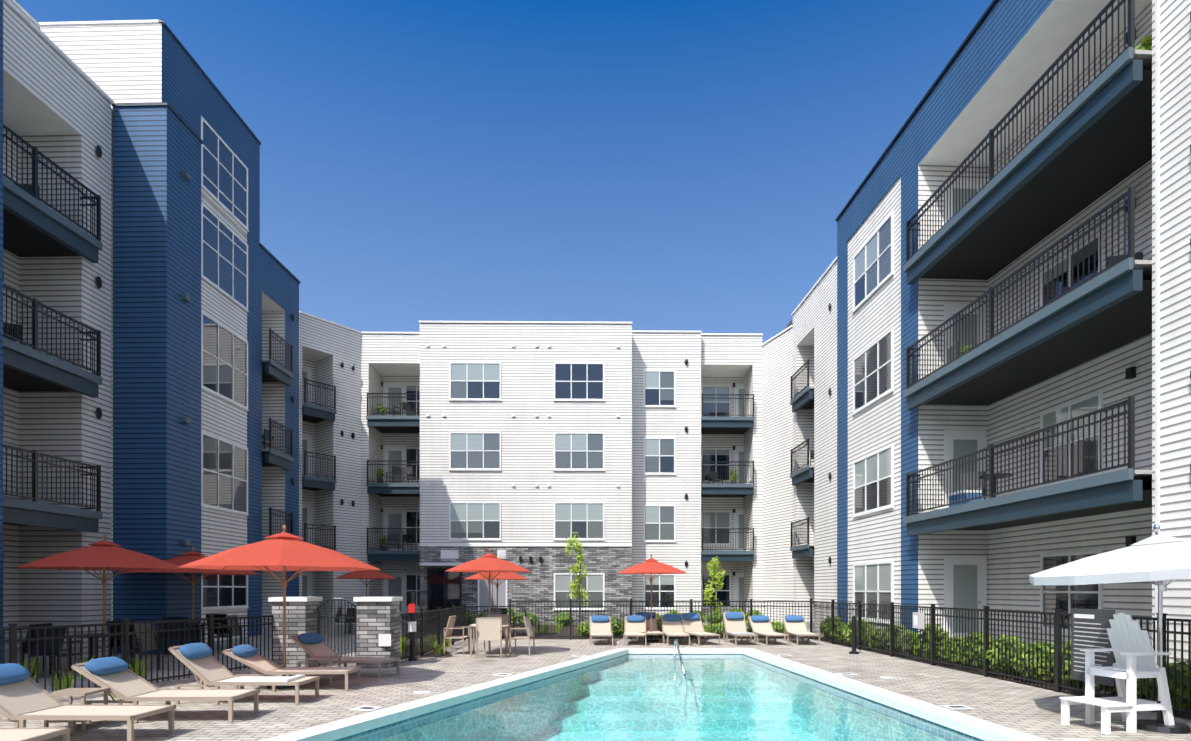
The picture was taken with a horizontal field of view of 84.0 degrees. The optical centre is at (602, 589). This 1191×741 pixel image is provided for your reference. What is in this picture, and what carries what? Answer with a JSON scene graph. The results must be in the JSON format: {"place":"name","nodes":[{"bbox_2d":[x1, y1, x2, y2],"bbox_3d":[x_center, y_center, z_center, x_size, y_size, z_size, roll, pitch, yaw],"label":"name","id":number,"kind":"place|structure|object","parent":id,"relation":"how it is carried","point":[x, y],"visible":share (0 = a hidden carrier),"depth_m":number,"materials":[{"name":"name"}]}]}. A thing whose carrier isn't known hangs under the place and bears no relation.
{"place":"outdoors","nodes":[
{"label":"outdoors","id":0,"kind":"place"},
{"bbox_2d":[16,0,992,343],"label":"sky","id":1,"kind":"structure","parent":0,"point":[672,165],"materials":[{"name":"blue"}]},
{"bbox_2d":[0,623,1190,740],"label":"pool deck","id":2,"kind":"structure","parent":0,"point":[1030,709],"depth_m":10.62,"materials":[{"name":"grey"}]},
{"bbox_2d":[0,727,71,740],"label":"lounger","id":3,"kind":"object","parent":2,"relation":"on","point":[28,734],"visible":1,"depth_m":6.01,"materials":[{"name":"white"}]},
{"bbox_2d":[22,623,71,674],"bbox_3d":[-10.656,1.127,12.705,0.500,0.947,0.610,0,0,-8],"label":"patio chair","id":4,"kind":"object","parent":2,"relation":"on","point":[25,648],"visible":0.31,"depth_m":12.47,"materials":[{"name":"black"}]},
{"bbox_2d":[27,626,80,679],"bbox_3d":[-9.906,1.127,11.998,0.610,0.947,0.500,0,0,4],"label":"patio chair","id":5,"kind":"object","parent":2,"relation":"on","point":[41,644],"visible":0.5,"depth_m":11.82,"materials":[{"name":"black"}]},
{"bbox_2d":[44,688,109,730],"bbox_3d":[-6.081,1.386,7.660,0.450,0.430,0.450,0,0,-6],"label":"side table","id":6,"kind":"object","parent":2,"relation":"on","point":[70,693],"visible":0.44,"depth_m":7.52,"materials":[{"name":"white"}]},
{"bbox_2d":[0,663,175,740],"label":"lounger","id":7,"kind":"object","parent":2,"relation":"on","point":[24,696],"visible":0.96,"depth_m":7.10,"materials":[{"name":"white"}]},
{"bbox_2d":[55,633,132,673],"bbox_3d":[-9.843,1.236,12.815,0.950,0.730,0.950,0,0,4],"label":"patio table","id":8,"kind":"object","parent":2,"relation":"on","point":[92,646],"visible":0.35,"depth_m":13.19,"materials":[{"name":"black metal"}]},
{"bbox_2d":[13,534,187,657],"bbox_3d":[-9.643,0.264,12.818,2.587,2.675,2.587,0,0,-1],"label":"patio umbrella","id":9,"kind":"object","parent":2,"relation":"on","point":[104,555],"depth_m":12.39,"materials":[{"name":"red fabric"}]},
{"bbox_2d":[98,621,137,656],"bbox_3d":[-9.950,1.127,13.628,0.610,0.947,0.500,0,0,-7],"label":"patio chair","id":10,"kind":"object","parent":2,"relation":"on","point":[112,628],"visible":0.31,"depth_m":13.76,"materials":[{"name":"black"}]},
{"bbox_2d":[114,623,160,669],"bbox_3d":[-9.024,1.127,12.858,0.500,0.947,0.610,0,0,-3],"label":"patio chair","id":11,"kind":"object","parent":2,"relation":"on","point":[143,638],"visible":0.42,"depth_m":12.87,"materials":[{"name":"black"}]},
{"bbox_2d":[70,657,259,722],"bbox_3d":[-5.395,1.225,8.249,1.914,0.753,0.660,0,0,-2],"label":"lounger","id":12,"kind":"object","parent":2,"relation":"on","point":[119,679],"visible":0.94,"depth_m":8.11,"materials":[{"name":"white"}]},
{"bbox_2d":[158,617,193,654],"bbox_3d":[-10.276,1.127,15.997,0.610,0.947,0.500,0,0,-8],"label":"patio chair","id":13,"kind":"object","parent":2,"relation":"on","point":[171,627],"visible":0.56,"depth_m":15.83,"materials":[{"name":"black metal"}]},
{"bbox_2d":[121,547,259,642],"bbox_3d":[-10.392,0.254,16.809,2.827,2.695,2.827,0,0,-1],"label":"patio umbrella","id":14,"kind":"object","parent":2,"relation":"on","point":[190,557],"depth_m":16.50,"materials":[{"name":"red fabric"}]},
{"bbox_2d":[165,623,220,653],"bbox_3d":[-10.392,1.236,16.809,0.950,0.730,0.950,0,0,-7],"label":"patio table","id":15,"kind":"object","parent":2,"relation":"on","point":[166,641],"visible":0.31,"depth_m":16.47,"materials":[{"name":"black metal"}]},
{"bbox_2d":[197,614,229,648],"bbox_3d":[-10.339,1.127,17.627,0.610,0.947,0.500,0,0,4],"label":"patio chair","id":16,"kind":"object","parent":2,"relation":"on","point":[220,621],"visible":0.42,"depth_m":17.75,"materials":[{"name":"black metal"}]},
{"bbox_2d":[214,615,241,648],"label":"patio chair","id":17,"kind":"object","parent":2,"relation":"on","point":[233,628],"visible":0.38,"depth_m":16.84,"materials":[{"name":"black"}]},
{"bbox_2d":[168,643,319,704],"bbox_3d":[-5.127,1.188,9.540,1.847,0.826,0.660,0,0,0],"label":"lounger","id":18,"kind":"object","parent":2,"relation":"on","point":[204,664],"visible":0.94,"depth_m":9.38,"materials":[{"name":"white"}]},
{"bbox_2d":[178,525,380,687],"bbox_3d":[-5.292,0.264,11.020,2.827,2.675,2.827,0,0,-1],"label":"umbrella","id":19,"kind":"object","parent":2,"relation":"on","point":[284,551],"visible":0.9,"depth_m":10.47,"materials":[{"name":"red fabric"}]},
{"bbox_2d":[222,644,361,691],"bbox_3d":[-4.989,1.248,10.725,1.945,0.707,0.660,0,0,-4],"label":"lounger","id":20,"kind":"object","parent":2,"relation":"on","point":[248,656],"visible":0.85,"depth_m":10.53,"materials":[{"name":"beige"}]},
{"bbox_2d":[305,656,341,683],"bbox_3d":[-4.827,1.386,11.475,0.450,0.430,0.450,0,0,-1],"label":"side table","id":21,"kind":"object","parent":2,"relation":"on","point":[330,659],"visible":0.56,"depth_m":11.40,"materials":[{"name":"white"}]},
{"bbox_2d":[268,597,402,667],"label":"gate pillars","id":22,"kind":"structure","parent":2,"relation":"on","point":[378,626],"depth_m":13.54,"materials":[{"name":"grey"}]},
{"bbox_2d":[335,607,343,621],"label":"patio chair","id":23,"kind":"object","parent":2,"relation":"on","point":[336,619],"visible":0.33,"depth_m":24.26,"materials":[{"name":"black"}]},
{"bbox_2d":[290,632,400,678],"bbox_3d":[-4.808,1.212,12.401,1.893,0.778,0.660,0,0,13],"label":"lounger","id":24,"kind":"object","parent":2,"relation":"on","point":[312,644],"visible":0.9,"depth_m":12.36,"materials":[{"name":"beige"}]},
{"bbox_2d":[346,608,356,633],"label":"patio chair","id":25,"kind":"object","parent":2,"relation":"on","point":[353,614],"visible":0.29,"depth_m":23.56,"materials":[{"name":"black"}]},
{"bbox_2d":[333,563,397,596],"bbox_3d":[-8.735,0.314,24.529,2.125,2.575,2.125,0,0,-1],"label":"umbrella","id":26,"kind":"object","parent":2,"relation":"on","point":[367,574],"visible":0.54,"depth_m":24.07,"materials":[{"name":"red fabric"}]},
{"bbox_2d":[408,592,417,660],"bbox_3d":[-4.269,0.831,14.927,0.220,1.540,0.230,0,0,-1],"label":"safety post","id":27,"kind":"object","parent":2,"relation":"on","point":[411,608],"visible":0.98,"depth_m":14.88,"materials":[{"name":"black metal"}]},
{"bbox_2d":[444,615,469,654],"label":"dining chair","id":28,"kind":"object","parent":2,"relation":"on","point":[449,628],"visible":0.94,"depth_m":16.38,"materials":[{"name":"beige"}]},
{"bbox_2d":[466,609,480,635],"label":"patio chair","id":29,"kind":"object","parent":2,"relation":"on","point":[467,617],"visible":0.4,"depth_m":22.37,"materials":[{"name":"black"}]},
{"bbox_2d":[445,548,531,653],"bbox_3d":[-2.786,0.288,16.400,2.033,2.625,2.033,0,0,-1],"label":"umbrella","id":30,"kind":"object","parent":2,"relation":"on","point":[489,562],"visible":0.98,"depth_m":15.99,"materials":[{"name":"red fabric"}]},
{"bbox_2d":[475,617,501,658],"bbox_3d":[-2.666,1.127,15.589,0.610,0.947,0.500,0,0,-8],"label":"dining chair","id":31,"kind":"object","parent":2,"relation":"on","point":[488,628],"visible":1,"depth_m":15.42,"materials":[{"name":"beige fabric"}]},
{"bbox_2d":[468,624,509,655],"bbox_3d":[-2.786,1.236,16.400,0.950,0.730,0.950,0,0,-6],"label":"dining table","id":32,"kind":"object","parent":2,"relation":"on","point":[474,625],"visible":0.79,"depth_m":16.01,"materials":[{"name":"beige metal"}]},
{"bbox_2d":[483,610,502,637],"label":"patio chair","id":33,"kind":"object","parent":2,"relation":"on","point":[491,613],"visible":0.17,"depth_m":21.54,"materials":[{"name":"black"}]},
{"bbox_2d":[484,614,510,651],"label":"dining chair","id":34,"kind":"object","parent":2,"relation":"on","point":[505,618],"visible":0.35,"depth_m":17.32,"materials":[{"name":"beige fabric"}]},
{"bbox_2d":[465,572,529,605],"bbox_3d":[-3.560,0.339,22.491,2.125,2.525,2.125,0,0,-1],"label":"umbrella","id":35,"kind":"object","parent":2,"relation":"on","point":[504,576],"visible":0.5,"depth_m":21.95,"materials":[{"name":"red fabric"}]},
{"bbox_2d":[491,608,506,613],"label":"patio chair","id":36,"kind":"object","parent":2,"relation":"on","point":[503,609],"visible":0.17,"depth_m":23.42,"materials":[{"name":"black"}]},
{"bbox_2d":[514,608,526,635],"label":"patio chair","id":37,"kind":"object","parent":2,"relation":"on","point":[525,612],"visible":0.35,"depth_m":22.25,"materials":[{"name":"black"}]},
{"bbox_2d":[509,616,534,655],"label":"dining chair","id":38,"kind":"object","parent":2,"relation":"on","point":[528,627],"visible":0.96,"depth_m":16.24,"materials":[{"name":"beige"}]},
{"bbox_2d":[299,311,792,624],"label":"building","id":39,"kind":"structure","parent":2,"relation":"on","point":[431,452],"depth_m":30.05,"materials":[{"name":"white"}]},
{"bbox_2d":[0,598,1190,715],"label":"pool fence","id":40,"kind":"object","parent":2,"relation":"on","point":[430,627],"visible":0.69,"depth_m":12.62,"materials":[{"name":"black metal"}]},
{"bbox_2d":[913,608,1114,686],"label":"fence signs","id":41,"kind":"object","parent":40,"relation":"attached to","point":[1088,628],"visible":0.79,"depth_m":9.68,"materials":[{"name":"white"}]},
{"bbox_2d":[590,615,612,645],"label":"lounger","id":42,"kind":"object","parent":2,"relation":"on","point":[600,625],"visible":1,"depth_m":20.32,"materials":[{"name":"white"}]},
{"bbox_2d":[623,615,645,645],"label":"lounger","id":43,"kind":"object","parent":2,"relation":"on","point":[635,625],"visible":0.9,"depth_m":20.38,"materials":[{"name":"white"}]},
{"bbox_2d":[636,612,663,642],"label":"lounger","id":44,"kind":"object","parent":2,"relation":"on","point":[655,630],"visible":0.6,"depth_m":21.09,"materials":[{"name":"white"}]},
{"bbox_2d":[617,554,686,641],"bbox_3d":[1.516,0.254,20.402,2.125,2.695,2.125,0,0,-1],"label":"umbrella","id":45,"kind":"object","parent":2,"relation":"on","point":[651,565],"visible":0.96,"depth_m":19.99,"materials":[{"name":"red fabric"}]},
{"bbox_2d":[334,654,983,740],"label":"pool shell","id":46,"kind":"object","parent":2,"relation":"in","point":[778,719],"depth_m":12.55},
{"bbox_2d":[260,648,1048,740],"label":"pool coping","id":47,"kind":"object","parent":46,"relation":"on","point":[984,730],"visible":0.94,"depth_m":9.45,"materials":[{"name":"white concrete"}]},
{"bbox_2d":[674,640,686,715],"bbox_3d":[1.643,1.804,13.979,0.048,1.403,1.798,0,0,-1],"label":"pool handrail","id":48,"kind":"object","parent":47,"relation":"attached to","point":[683,670],"visible":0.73,"depth_m":13.71,"materials":[{"name":"silver metal"}]},
{"bbox_2d":[338,654,976,740],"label":"pool water","id":49,"kind":"structure","parent":46,"relation":"in","point":[707,664],"depth_m":10.54,"materials":[{"name":"teal liquid"}]},
{"bbox_2d":[661,614,689,645],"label":"lounger","id":50,"kind":"object","parent":2,"relation":"on","point":[672,625],"visible":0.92,"depth_m":20.31,"materials":[{"name":"white"}]},
{"bbox_2d":[679,613,720,644],"bbox_3d":[2.902,1.161,19.840,0.660,0.880,1.775,0,0,-12],"label":"lounger","id":51,"kind":"object","parent":2,"relation":"on","point":[691,623],"visible":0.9,"depth_m":20.37,"materials":[{"name":"white"}]},
{"bbox_2d":[349,647,1089,740],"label":"pool deck markers","id":52,"kind":"object","parent":2,"relation":"on","point":[366,708],"visible":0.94,"depth_m":9.02,"materials":[{"name":"white"}]},
{"bbox_2d":[722,612,757,645],"bbox_3d":[4.104,1.147,19.765,0.660,0.908,1.764,0,0,-2],"label":"lounger","id":53,"kind":"object","parent":2,"relation":"on","point":[735,624],"visible":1,"depth_m":20.30,"materials":[{"name":"white"}]},
{"bbox_2d":[748,615,788,644],"bbox_3d":[4.968,1.204,19.882,0.660,0.795,1.878,0,0,-4],"label":"lounger","id":54,"kind":"object","parent":2,"relation":"on","point":[761,625],"visible":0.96,"depth_m":20.39,"materials":[{"name":"white"}]},
{"bbox_2d":[400,625,1190,719],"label":"planting beds","id":55,"kind":"object","parent":2,"relation":"on","point":[523,632],"visible":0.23,"depth_m":17.57,"materials":[{"name":"green plant"}]},
{"bbox_2d":[18,619,782,696],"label":"ornamental grass","id":56,"kind":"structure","parent":55,"relation":"on","point":[33,663],"depth_m":12.07,"materials":[{"name":"green plant"}]},
{"bbox_2d":[442,607,573,625],"bbox_3d":[-4.212,1.191,28.628,6.038,0.884,1.182,0,0,-1],"label":"hedge","id":57,"kind":"object","parent":55,"relation":"on","point":[566,618],"visible":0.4,"depth_m":28.44,"materials":[{"name":"green plant"}]},
{"bbox_2d":[564,532,590,622],"bbox_3d":[-0.968,-0.256,24.284,1.019,3.725,0.805,0,0,-34],"label":"tree","id":58,"kind":"object","parent":55,"relation":"on","point":[578,548],"visible":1,"depth_m":24.23,"materials":[{"name":"green plant"}]},
{"bbox_2d":[577,616,785,635],"bbox_3d":[2.673,1.264,22.246,7.138,0.751,0.975,0,0,-1],"label":"hedge","id":59,"kind":"object","parent":55,"relation":"on","point":[615,627],"visible":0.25,"depth_m":22.04,"materials":[{"name":"green plant"}]},
{"bbox_2d":[656,607,763,623],"bbox_3d":[4.581,1.198,29.570,5.425,0.874,1.080,0,0,-1],"label":"hedge","id":60,"kind":"object","parent":55,"relation":"on","point":[754,612],"visible":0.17,"depth_m":29.38,"materials":[{"name":"green plant"}]},
{"bbox_2d":[703,556,725,623],"bbox_3d":[3.933,0.216,23.283,0.825,2.782,1.080,0,0,-1],"label":"tree","id":61,"kind":"object","parent":55,"relation":"on","point":[711,590],"visible":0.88,"depth_m":23.12,"materials":[{"name":"green plant"}]},
{"bbox_2d":[819,616,1187,709],"bbox_3d":[7.489,1.193,12.013,1.130,0.880,17.888,0,0,-2],"label":"hedge","id":62,"kind":"object","parent":55,"relation":"on","point":[845,633],"visible":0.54,"depth_m":11.98,"materials":[{"name":"green plant"}]},
{"bbox_2d":[782,615,819,644],"bbox_3d":[5.971,1.204,19.944,0.660,0.795,1.879,0,0,2],"label":"lounger","id":63,"kind":"object","parent":2,"relation":"on","point":[795,625],"visible":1,"depth_m":20.48,"materials":[{"name":"white"}]},
{"bbox_2d":[849,616,858,653],"bbox_3d":[6.283,1.129,16.510,0.242,0.944,0.242,0,0,-1],"label":"bollard light","id":64,"kind":"object","parent":2,"relation":"on","point":[853,651],"visible":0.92,"depth_m":16.46,"materials":[{"name":"black metal"}]},
{"bbox_2d":[784,0,1190,684],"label":"building","id":65,"kind":"structure","parent":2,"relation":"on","point":[990,402],"depth_m":14.23,"materials":[{"name":"white"}]},
{"bbox_2d":[1029,524,1190,733],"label":"patio umbrella","id":66,"kind":"object","parent":2,"relation":"on","point":[1158,558],"visible":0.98,"depth_m":7.30,"materials":[{"name":"white fabric"}]},
{"bbox_2d":[1059,612,1174,734],"bbox_3d":[5.973,0.937,7.674,0.979,1.342,0.608,0,0,-13],"label":"lifeguard chair","id":67,"kind":"object","parent":2,"relation":"on","point":[1132,649],"visible":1,"depth_m":7.60,"materials":[{"name":"white"}]},
{"label":"ground","id":68,"kind":"structure","parent":0,"visible":0},
{"bbox_2d":[0,0,300,663],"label":"building","id":69,"kind":"structure","parent":68,"relation":"on","point":[149,349],"depth_m":16.42,"materials":[{"name":"blue"}]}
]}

